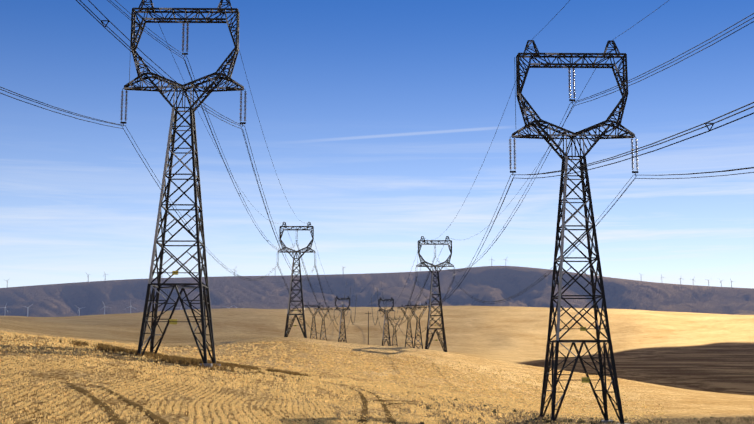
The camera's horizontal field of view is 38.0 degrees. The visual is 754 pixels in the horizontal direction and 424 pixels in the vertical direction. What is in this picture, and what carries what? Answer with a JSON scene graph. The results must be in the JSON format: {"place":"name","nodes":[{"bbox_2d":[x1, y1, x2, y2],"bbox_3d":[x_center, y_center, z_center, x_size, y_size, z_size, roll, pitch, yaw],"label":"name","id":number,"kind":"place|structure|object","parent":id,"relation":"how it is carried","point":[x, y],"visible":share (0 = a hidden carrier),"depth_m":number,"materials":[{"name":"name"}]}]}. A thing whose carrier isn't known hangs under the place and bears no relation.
{"place":"outdoors","nodes":[
{"label":"outdoors","id":0,"kind":"place"},
{"bbox_2d":[0,266,753,423],"bbox_3d":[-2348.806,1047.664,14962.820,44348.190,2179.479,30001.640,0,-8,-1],"label":"ground","id":1,"kind":"structure","parent":0,"point":[683,351],"depth_m":1106.55,"materials":[{"name":"beige soil"}]},
{"bbox_2d":[120,0,246,367],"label":"tower","id":2,"kind":"structure","parent":1,"relation":"on","point":[204,294],"depth_m":135.15,"materials":[{"name":"metal"}]},
{"bbox_2d":[67,368,524,423],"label":"wheel tracks","id":3,"kind":"object","parent":1,"relation":"on","point":[121,421],"visible":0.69,"depth_m":64.43},
{"bbox_2d":[277,222,315,337],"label":"tower","id":4,"kind":"structure","parent":1,"relation":"on","point":[289,310],"depth_m":399.38,"materials":[{"name":"metal"}]},
{"bbox_2d":[304,302,323,338],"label":"delta tower","id":5,"kind":"structure","parent":1,"relation":"on","point":[315,313],"depth_m":645.84,"materials":[{"name":"metal"}]},
{"bbox_2d":[314,306,332,340],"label":"delta tower","id":6,"kind":"structure","parent":1,"relation":"on","point":[322,327],"depth_m":720.37,"materials":[{"name":"metal"}]},
{"bbox_2d":[0,331,670,423],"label":"stubble","id":7,"kind":"object","parent":1,"relation":"on","point":[397,389],"visible":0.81,"depth_m":108.04,"materials":[{"name":"beige plant"}]},
{"bbox_2d":[334,296,350,342],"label":"tower","id":8,"kind":"structure","parent":1,"relation":"on","point":[341,322],"depth_m":954.60,"materials":[{"name":"metal"}]},
{"bbox_2d":[365,311,370,344],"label":"wood pole","id":9,"kind":"object","parent":1,"relation":"on","point":[368,313],"visible":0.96,"depth_m":421.74,"materials":[{"name":"brown wood"}]},
{"bbox_2d":[377,297,394,345],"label":"tower","id":10,"kind":"structure","parent":1,"relation":"on","point":[383,337],"depth_m":955.31,"materials":[{"name":"metal"}]},
{"bbox_2d":[386,317,402,346],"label":"transmission tower","id":11,"kind":"structure","parent":1,"relation":"on","point":[394,319],"depth_m":824.88,"materials":[{"name":"metal"}]},
{"bbox_2d":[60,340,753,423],"bbox_3d":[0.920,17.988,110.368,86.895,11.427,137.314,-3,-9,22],"label":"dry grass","id":12,"kind":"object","parent":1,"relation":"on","point":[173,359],"visible":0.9,"depth_m":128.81,"materials":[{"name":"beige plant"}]},
{"bbox_2d":[399,304,418,347],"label":"transmission tower","id":13,"kind":"structure","parent":1,"relation":"on","point":[407,336],"depth_m":651.19,"materials":[{"name":"metal"}]},
{"bbox_2d":[405,302,430,348],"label":"transmission tower","id":14,"kind":"structure","parent":1,"relation":"on","point":[418,321],"depth_m":616.90,"materials":[{"name":"metal"}]},
{"bbox_2d":[415,236,454,351],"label":"tower","id":15,"kind":"structure","parent":1,"relation":"on","point":[442,329],"depth_m":399.61,"materials":[{"name":"metal"}]},
{"bbox_2d":[509,40,638,423],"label":"tower","id":16,"kind":"structure","parent":1,"relation":"on","point":[565,158],"depth_m":131.05,"materials":[{"name":"metal"}]},
{"bbox_2d":[0,0,753,337],"bbox_3d":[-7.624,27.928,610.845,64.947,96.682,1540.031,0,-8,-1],"label":"conductors","id":17,"kind":"object","parent":16,"relation":"hanging from","point":[480,168],"visible":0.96,"depth_m":120.12,"materials":[{"name":"grey"}]},
{"bbox_2d":[0,0,753,287],"label":"sky","id":18,"kind":"structure","parent":0,"point":[379,120],"materials":[{"name":"blue"}]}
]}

